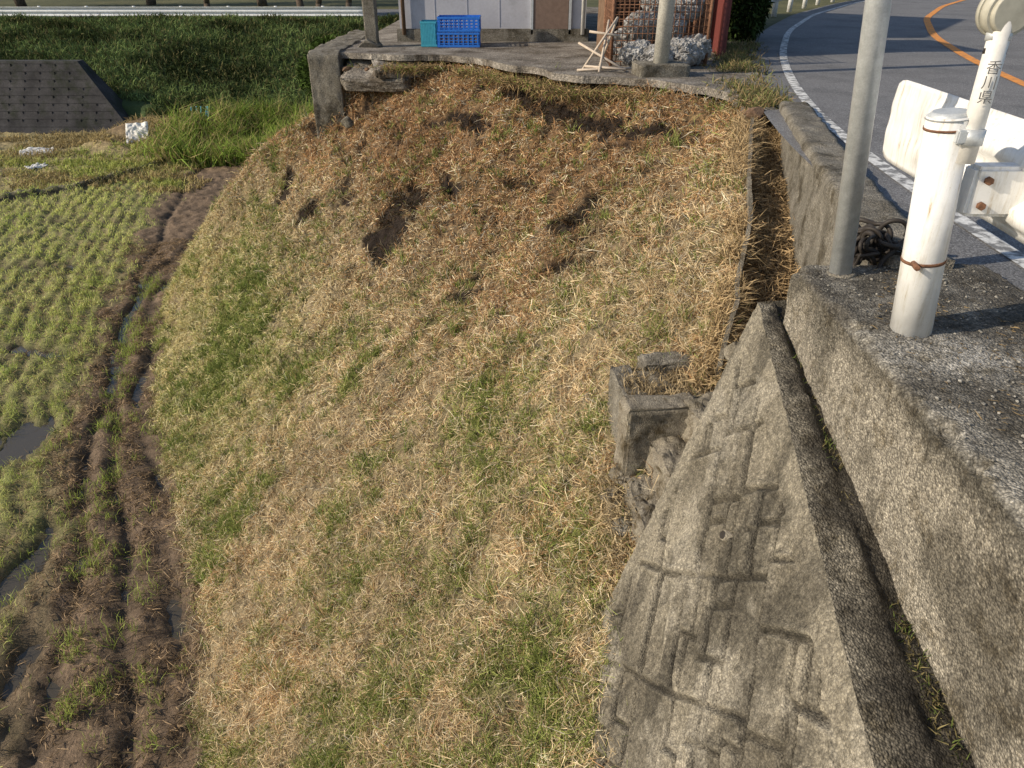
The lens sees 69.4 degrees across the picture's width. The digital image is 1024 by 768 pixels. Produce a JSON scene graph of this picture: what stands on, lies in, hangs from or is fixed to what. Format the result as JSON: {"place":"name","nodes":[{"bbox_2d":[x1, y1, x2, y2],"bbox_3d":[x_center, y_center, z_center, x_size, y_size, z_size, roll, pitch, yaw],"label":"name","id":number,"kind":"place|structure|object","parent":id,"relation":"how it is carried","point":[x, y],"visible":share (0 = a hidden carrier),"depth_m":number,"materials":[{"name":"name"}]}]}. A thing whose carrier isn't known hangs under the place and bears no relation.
{"place":"outdoors","nodes":[
{"label":"outdoors","id":0,"kind":"place"},
{"bbox_2d":[0,117,262,767],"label":"rice paddy ground","id":1,"kind":"structure","parent":0,"point":[176,215],"depth_m":8.02,"materials":[{"name":"brown soil"}]},
{"bbox_2d":[24,162,47,169],"bbox_3d":[-13.202,-6.053,20.524,0.320,0.125,0.512,21,36,32],"label":"discarded white board","id":2,"kind":"object","parent":1,"relation":"on","point":[37,165],"visible":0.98,"depth_m":20.52,"materials":[{"name":"plastic"}]},
{"bbox_2d":[19,147,53,154],"bbox_3d":[-14.201,-6.955,22.080,0.907,0.184,0.513,-12,32,-20],"label":"discarded white board","id":3,"kind":"object","parent":1,"relation":"on","point":[30,149],"visible":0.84,"depth_m":22.08,"materials":[{"name":"plastic"}]},
{"bbox_2d":[0,260,186,767],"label":"puddle water","id":4,"kind":"structure","parent":1,"relation":"on","point":[23,441],"depth_m":7.51,"materials":[{"name":"grey liquid"}]},
{"bbox_2d":[0,271,187,767],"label":"green sprouts","id":5,"kind":"object","parent":1,"relation":"on","point":[105,490],"visible":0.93,"depth_m":7.86,"materials":[{"name":"green plant"}]},
{"bbox_2d":[0,142,194,766],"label":"rice stubble rows","id":6,"kind":"object","parent":1,"relation":"on","point":[77,200],"visible":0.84,"depth_m":14.43,"materials":[{"name":"green plant"}]},
{"bbox_2d":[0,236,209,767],"bbox_3d":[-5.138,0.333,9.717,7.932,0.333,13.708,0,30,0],"label":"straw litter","id":7,"kind":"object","parent":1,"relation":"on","point":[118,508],"visible":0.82,"depth_m":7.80,"materials":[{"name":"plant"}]},
{"bbox_2d":[0,113,223,193],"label":"fallow field grass","id":8,"kind":"structure","parent":1,"relation":"on","point":[82,138],"depth_m":20.74,"materials":[{"name":"plant"}]},
{"bbox_2d":[125,121,148,142],"bbox_3d":[-11.401,-7.630,22.497,0.662,0.599,0.485,-6,30,-10],"label":"discarded white sheet","id":9,"kind":"object","parent":1,"relation":"on","point":[136,125],"visible":0.77,"depth_m":22.49,"materials":[{"name":"plastic"}]},
{"bbox_2d":[125,90,313,168],"bbox_3d":[-6.985,-7.510,21.918,8.680,2.079,4.952,0,30,0],"label":"reed clump","id":10,"kind":"object","parent":1,"relation":"on","point":[235,131],"visible":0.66,"depth_m":21.80,"materials":[{"name":"green plant"}]},
{"bbox_2d":[294,30,342,96],"bbox_3d":[-3.584,-6.594,15.382,1.651,1.446,2.765,0,30,0],"label":"shrub","id":11,"kind":"object","parent":1,"relation":"on","point":[303,73],"visible":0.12,"depth_m":14.67,"materials":[{"name":"green plant"}]},
{"bbox_2d":[0,0,398,8],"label":"plateau","id":12,"kind":"structure","parent":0,"point":[387,4],"depth_m":42.26,"materials":[{"name":"green plant"}]},
{"bbox_2d":[14,0,27,6],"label":"tree","id":13,"kind":"object","parent":12,"relation":"on","point":[20,3],"depth_m":38.98,"materials":[{"name":"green plant"}]},
{"bbox_2d":[146,0,155,4],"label":"tree","id":14,"kind":"object","parent":12,"relation":"on","point":[150,2],"depth_m":40.76,"materials":[{"name":"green plant"}]},
{"bbox_2d":[203,0,210,6],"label":"tree","id":15,"kind":"object","parent":12,"relation":"on","point":[206,3],"visible":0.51,"depth_m":31.93,"materials":[{"name":"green plant"}]},
{"bbox_2d":[257,0,262,6],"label":"tree","id":16,"kind":"object","parent":12,"relation":"on","point":[260,4],"visible":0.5,"depth_m":32.11,"materials":[{"name":"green plant"}]},
{"bbox_2d":[256,0,267,5],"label":"tree","id":17,"kind":"object","parent":12,"relation":"on","point":[264,2],"depth_m":39.89,"materials":[{"name":"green plant"}]},
{"bbox_2d":[296,0,303,6],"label":"tree","id":18,"kind":"object","parent":12,"relation":"on","point":[299,3],"depth_m":33.29,"materials":[{"name":"brown plant"}]},
{"bbox_2d":[316,0,321,6],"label":"tree","id":19,"kind":"object","parent":12,"relation":"on","point":[319,3],"visible":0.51,"depth_m":31.71,"materials":[{"name":"brown plant"}]},
{"bbox_2d":[346,0,351,6],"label":"tree","id":20,"kind":"object","parent":12,"relation":"on","point":[348,3],"visible":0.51,"depth_m":32.31,"materials":[{"name":"brown plant"}]},
{"bbox_2d":[0,10,399,119],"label":"grass bank","id":21,"kind":"structure","parent":0,"point":[132,107],"depth_m":27.80,"materials":[{"name":"plant"}]},
{"bbox_2d":[0,60,129,133],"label":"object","id":22,"kind":"object","parent":21,"relation":"on","point":[112,110],"visible":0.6,"depth_m":25.24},
{"bbox_2d":[0,63,110,121],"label":"courses","id":23,"kind":"object","parent":22,"relation":"on","point":[46,87],"visible":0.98,"depth_m":25.14,"materials":[{"name":"grey concrete"}]},
{"bbox_2d":[0,6,362,17],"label":"guardrail","id":24,"kind":"object","parent":21,"relation":"on","point":[215,11],"visible":0.69,"depth_m":31.23,"materials":[{"name":"white metal"}]},
{"bbox_2d":[28,9,398,16],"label":"road","id":25,"kind":"structure","parent":0,"point":[380,12],"depth_m":35.25,"materials":[{"name":"grey asphalt"}]},
{"bbox_2d":[154,64,744,767],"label":"grassy embankment","id":26,"kind":"structure","parent":0,"point":[398,224],"depth_m":6.35,"materials":[{"name":"plant"}]},
{"bbox_2d":[307,29,364,138],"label":"wall block","id":27,"kind":"structure","parent":26,"relation":"on","point":[326,62],"depth_m":10.48,"materials":[{"name":"concrete"}]},
{"bbox_2d":[341,116,353,127],"bbox_3d":[-2.311,-3.674,10.363,0.167,0.160,0.140,26,39,37],"label":"loose rock","id":28,"kind":"object","parent":26,"relation":"on","point":[347,122],"visible":1,"depth_m":10.32,"materials":[{"name":"stone"}]},
{"bbox_2d":[340,58,412,91],"bbox_3d":[-1.840,-4.375,10.376,1.029,0.455,0.693,6,31,10],"label":"broken slab","id":29,"kind":"object","parent":26,"relation":"on","point":[357,79],"depth_m":10.21,"materials":[{"name":"grey concrete"}]},
{"bbox_2d":[371,59,431,78],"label":"broken slab","id":30,"kind":"structure","parent":29,"relation":"on","point":[378,73],"depth_m":10.11,"materials":[{"name":"grey concrete"}]},
{"bbox_2d":[141,65,747,767],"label":"green grass tufts","id":31,"kind":"object","parent":26,"relation":"on","point":[217,395],"visible":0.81,"depth_m":5.70,"materials":[{"name":"plant"}]},
{"bbox_2d":[141,60,768,767],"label":"cut grass","id":32,"kind":"structure","parent":26,"relation":"on","point":[437,325],"depth_m":6.19,"materials":[{"name":"plant"}]},
{"bbox_2d":[341,65,597,100],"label":"edge clods","id":33,"kind":"object","parent":26,"relation":"on","point":[345,68],"visible":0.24,"depth_m":10.28,"materials":[{"name":"brown soil"}]},
{"bbox_2d":[347,59,735,112],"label":"forecourt edge grass","id":34,"kind":"structure","parent":26,"relation":"on","point":[546,87],"depth_m":8.81,"materials":[{"name":"plant"}]},
{"bbox_2d":[340,7,764,101],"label":"concrete forecourt","id":35,"kind":"structure","parent":26,"relation":"on","point":[544,58],"depth_m":9.77,"materials":[{"name":"grey concrete"}]},
{"bbox_2d":[358,0,382,47],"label":"concrete post","id":36,"kind":"object","parent":35,"relation":"on","point":[370,15],"visible":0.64,"depth_m":10.75,"materials":[{"name":"grey concrete"}]},
{"bbox_2d":[420,20,437,46],"bbox_3d":[-1.220,-5.201,10.969,0.240,0.340,0.360,0,30,0],"label":"teal crate","id":37,"kind":"object","parent":35,"relation":"on","point":[429,29],"visible":0.83,"depth_m":10.83,"materials":[{"name":"plastic"}]},
{"bbox_2d":[437,15,480,47],"bbox_3d":[-0.775,-5.204,10.909,0.630,0.405,0.420,0,30,0],"label":"blue crate","id":38,"kind":"object","parent":35,"relation":"on","point":[458,44],"visible":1,"depth_m":10.78,"materials":[{"name":"plastic"}]},
{"bbox_2d":[397,27,588,41],"bbox_3d":[-0.300,-6.898,14.088,3.000,0.200,5.800,0,30,0],"label":"foundation","id":39,"kind":"object","parent":35,"relation":"on","point":[507,35],"visible":0.24,"depth_m":11.57,"materials":[{"name":"concrete"}]},
{"bbox_2d":[398,0,586,28],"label":"walls","id":40,"kind":"structure","parent":39,"relation":"on","point":[515,14],"depth_m":11.45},
{"bbox_2d":[400,0,405,34],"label":"downpipe","id":41,"kind":"object","parent":40,"relation":"attached to","point":[403,17],"visible":1,"depth_m":11.41,"materials":[{"name":"brown metal"}]},
{"bbox_2d":[531,0,533,33],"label":"door frame","id":42,"kind":"object","parent":40,"relation":"attached to","point":[532,1],"visible":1,"depth_m":11.44,"materials":[{"name":"metal"}]},
{"bbox_2d":[533,0,568,29],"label":"door","id":43,"kind":"structure","parent":40,"relation":"attached to","point":[551,14],"depth_m":11.44,"materials":[{"name":"wood"}]},
{"bbox_2d":[568,0,571,33],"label":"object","id":44,"kind":"object","parent":40,"relation":"attached to","point":[570,12],"visible":1,"depth_m":11.43,"materials":[{"name":"metal"}]},
{"bbox_2d":[580,0,585,34],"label":"downpipe","id":45,"kind":"object","parent":40,"relation":"attached to","point":[583,16],"visible":1,"depth_m":11.42,"materials":[{"name":"white plastic"}]},
{"bbox_2d":[577,17,631,72],"bbox_3d":[1.069,-3.903,8.512,0.670,0.570,0.648,-21,36,-32],"label":"folding chair frame","id":46,"kind":"object","parent":35,"relation":"on","point":[600,67],"visible":0.94,"depth_m":8.57,"materials":[{"name":"brown wood"}]},
{"bbox_2d":[607,28,630,60],"bbox_3d":[1.455,-4.232,9.216,0.540,0.390,0.352,0,30,0],"label":"plastic bag","id":47,"kind":"object","parent":35,"relation":"on","point":[620,42],"visible":0.22,"depth_m":9.10,"materials":[{"name":"white plastic"}]},
{"bbox_2d":[623,10,657,41],"bbox_3d":[1.592,-4.341,8.973,0.494,0.348,0.329,0,30,0],"label":"plastic bag","id":48,"kind":"object","parent":47,"relation":"on","point":[636,16],"visible":0.63,"depth_m":8.88,"materials":[{"name":"white plastic"}]},
{"bbox_2d":[618,39,650,66],"bbox_3d":[1.500,-3.938,8.806,0.466,0.322,0.291,0,30,0],"label":"plastic bag","id":49,"kind":"object","parent":35,"relation":"on","point":[629,53],"visible":0.68,"depth_m":8.71,"materials":[{"name":"white plastic"}]},
{"bbox_2d":[602,0,713,65],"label":"wire cage","id":50,"kind":"object","parent":35,"relation":"on","point":[610,14],"visible":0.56,"depth_m":8.84,"materials":[{"name":"metal"}]},
{"bbox_2d":[639,0,658,11],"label":"plastic bag","id":51,"kind":"object","parent":50,"relation":"in","point":[648,7],"visible":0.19,"depth_m":9.01,"materials":[{"name":"white plastic"}]},
{"bbox_2d":[654,13,686,38],"bbox_3d":[1.883,-4.327,8.988,0.488,0.349,0.322,0,30,0],"label":"plastic bag","id":52,"kind":"object","parent":50,"relation":"in","point":[677,15],"visible":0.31,"depth_m":8.88,"materials":[{"name":"white plastic"}]},
{"bbox_2d":[674,0,704,22],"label":"plastic bag","id":53,"kind":"object","parent":52,"relation":"on","point":[688,8],"visible":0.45,"depth_m":8.91,"materials":[{"name":"white plastic"}]},
{"bbox_2d":[641,44,674,60],"bbox_3d":[1.722,-3.879,8.734,0.418,0.315,0.288,0,30,0],"label":"plastic bag","id":54,"kind":"object","parent":35,"relation":"on","point":[648,53],"visible":0.38,"depth_m":8.65,"materials":[{"name":"white plastic"}]},
{"bbox_2d":[631,0,689,77],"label":"concrete footing post","id":55,"kind":"object","parent":35,"relation":"on","point":[661,65],"visible":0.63,"depth_m":8.11,"materials":[{"name":"grey concrete"}]},
{"bbox_2d":[596,0,731,54],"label":"storage shed","id":56,"kind":"structure","parent":35,"relation":"on","point":[720,22],"depth_m":10.18,"materials":[{"name":"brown wood"}]},
{"bbox_2d":[670,37,699,65],"bbox_3d":[1.993,-3.926,8.760,0.450,0.346,0.321,0,30,0],"label":"plastic bag","id":57,"kind":"object","parent":35,"relation":"on","point":[684,50],"visible":0.59,"depth_m":8.65,"materials":[{"name":"white plastic"}]},
{"bbox_2d":[681,33,711,64],"bbox_3d":[2.201,-4.066,8.964,0.444,0.344,0.326,0,30,0],"label":"plastic bag","id":58,"kind":"object","parent":35,"relation":"on","point":[702,43],"visible":0.58,"depth_m":8.86,"materials":[{"name":"white plastic"}]},
{"bbox_2d":[562,451,648,602],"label":"dry grass","id":59,"kind":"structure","parent":26,"relation":"on","point":[616,513],"depth_m":4.12,"materials":[{"name":"beige plant"}]},
{"bbox_2d":[598,466,636,554],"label":"rubble stones","id":60,"kind":"object","parent":26,"relation":"on","point":[616,470],"visible":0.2,"depth_m":4.20,"materials":[{"name":"grey stone"}]},
{"bbox_2d":[607,351,713,543],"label":"broken concrete block","id":61,"kind":"structure","parent":26,"relation":"on","point":[655,432],"depth_m":4.13,"materials":[{"name":"grey concrete"}]},
{"bbox_2d":[615,357,713,402],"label":"dry grass","id":62,"kind":"structure","parent":61,"relation":"on","point":[668,379],"depth_m":4.34,"materials":[{"name":"plant"}]},
{"bbox_2d":[587,300,874,767],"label":"patterned retaining wall","id":63,"kind":"structure","parent":26,"relation":"on","point":[729,653],"depth_m":2.90,"materials":[{"name":"concrete"}]},
{"bbox_2d":[720,530,733,540],"bbox_3d":[0.904,0.631,3.020,0.108,0.079,0.044,0,30,0],"label":"weep hole pipe","id":64,"kind":"object","parent":63,"relation":"attached to","point":[728,534],"visible":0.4,"depth_m":3.00,"materials":[{"name":"beige plastic"}]},
{"bbox_2d":[758,302,975,767],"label":"ledge","id":65,"kind":"object","parent":63,"relation":"attached to","point":[895,714],"visible":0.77,"depth_m":2.28,"materials":[{"name":"concrete"}]},
{"bbox_2d":[715,117,753,381],"bbox_3d":[1.674,-0.940,5.479,0.100,1.444,3.088,9,31,14],"label":"concrete edging","id":66,"kind":"object","parent":26,"relation":"on","point":[749,203],"visible":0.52,"depth_m":4.79,"materials":[{"name":"grey concrete"}]},
{"bbox_2d":[432,0,851,104],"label":"upland ground","id":67,"kind":"structure","parent":0,"point":[782,13],"depth_m":19.48,"materials":[{"name":"brown soil"}]},
{"bbox_2d":[727,0,774,41],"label":"shrub","id":68,"kind":"object","parent":67,"relation":"on","point":[750,16],"visible":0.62,"depth_m":11.36,"materials":[{"name":"green plant"}]},
{"bbox_2d":[697,36,807,113],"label":"verge weeds","id":69,"kind":"object","parent":67,"relation":"on","point":[761,93],"visible":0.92,"depth_m":7.86,"materials":[{"name":"green plant"}]},
{"bbox_2d":[729,92,781,122],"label":"corner clods","id":70,"kind":"object","parent":67,"relation":"on","point":[750,112],"visible":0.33,"depth_m":6.47,"materials":[{"name":"soil"}]},
{"bbox_2d":[777,101,953,271],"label":"concrete wall","id":71,"kind":"structure","parent":67,"relation":"on","point":[812,191],"depth_m":4.74,"materials":[{"name":"concrete"}]},
{"bbox_2d":[891,260,954,269],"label":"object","id":72,"kind":"object","parent":71,"relation":"attached to","point":[949,264],"visible":0.09,"depth_m":3.14,"materials":[{"name":"metal"}]},
{"bbox_2d":[783,264,1023,767],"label":"concrete parapet","id":73,"kind":"structure","parent":67,"relation":"on","point":[941,500],"depth_m":2.25,"materials":[{"name":"grey concrete"}]},
{"bbox_2d":[827,0,891,278],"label":"sign pole","id":74,"kind":"object","parent":73,"relation":"on","point":[873,35],"visible":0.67,"depth_m":2.80,"materials":[{"name":"metal"}]},
{"bbox_2d":[853,217,906,268],"bbox_3d":[1.604,-0.611,3.239,0.346,0.238,0.288,0,30,0],"label":"black hose coil","id":75,"kind":"object","parent":73,"relation":"on","point":[876,242],"visible":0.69,"depth_m":3.17,"materials":[{"name":"rubber"}]},
{"bbox_2d":[808,266,1023,471],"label":"loose gravel","id":76,"kind":"structure","parent":73,"relation":"on","point":[960,381],"depth_m":2.49,"materials":[{"name":"grey gravel"}]},
{"bbox_2d":[865,266,1023,430],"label":"parapet debris","id":77,"kind":"object","parent":73,"relation":"on","point":[1015,371],"visible":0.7,"depth_m":2.53,"materials":[{"name":"gravel"}]},
{"bbox_2d":[883,80,1023,337],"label":"guardrail","id":78,"kind":"object","parent":73,"relation":"on","point":[924,125],"visible":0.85,"depth_m":2.42,"materials":[{"name":"white metal"}]},
{"bbox_2d":[953,0,1023,163],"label":"road delineator","id":79,"kind":"object","parent":78,"relation":"attached to","point":[999,24],"visible":0.99,"depth_m":2.14,"materials":[{"name":"white plastic"}]},
{"bbox_2d":[720,531,724,538],"bbox_3d":[0.902,0.630,3.020,0.108,0.070,0.034,0,30,0],"label":"weep hole","id":80,"kind":"object","parent":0,"point":[722,534],"visible":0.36,"depth_m":3.01,"materials":[{"name":"concrete"}]},
{"bbox_2d":[692,99,800,391],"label":"gully dead grass","id":81,"kind":"structure","parent":0,"point":[776,228],"depth_m":5.17,"materials":[{"name":"plant"}]},
{"bbox_2d":[678,107,776,393],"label":"edging grass","id":82,"kind":"structure","parent":81,"relation":"on","point":[722,314],"depth_m":4.77,"materials":[{"name":"plant"}]},
{"bbox_2d":[724,341,737,360],"bbox_3d":[1.266,-0.188,4.229,0.104,0.136,0.099,26,39,38],"label":"loose stone","id":83,"kind":"object","parent":82,"relation":"on","point":[728,350],"visible":0.44,"depth_m":4.21,"materials":[{"name":"stone"}]},
{"bbox_2d":[772,311,969,764],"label":"ledge grass","id":84,"kind":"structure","parent":0,"point":[909,647],"depth_m":2.17,"materials":[{"name":"plant"}]},
{"bbox_2d":[749,0,1023,290],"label":"road","id":85,"kind":"structure","parent":0,"point":[822,51],"depth_m":9.04,"materials":[{"name":"grey asphalt"}]},
{"bbox_2d":[769,0,834,16],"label":"guardrail","id":86,"kind":"object","parent":85,"relation":"on","point":[789,8],"visible":0.38,"depth_m":18.50,"materials":[{"name":"white metal"}]},
{"bbox_2d":[779,0,1023,267],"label":"road markings","id":87,"kind":"object","parent":85,"relation":"on","point":[1012,253],"visible":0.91,"depth_m":5.80,"materials":[{"name":"white paint"}]}
]}

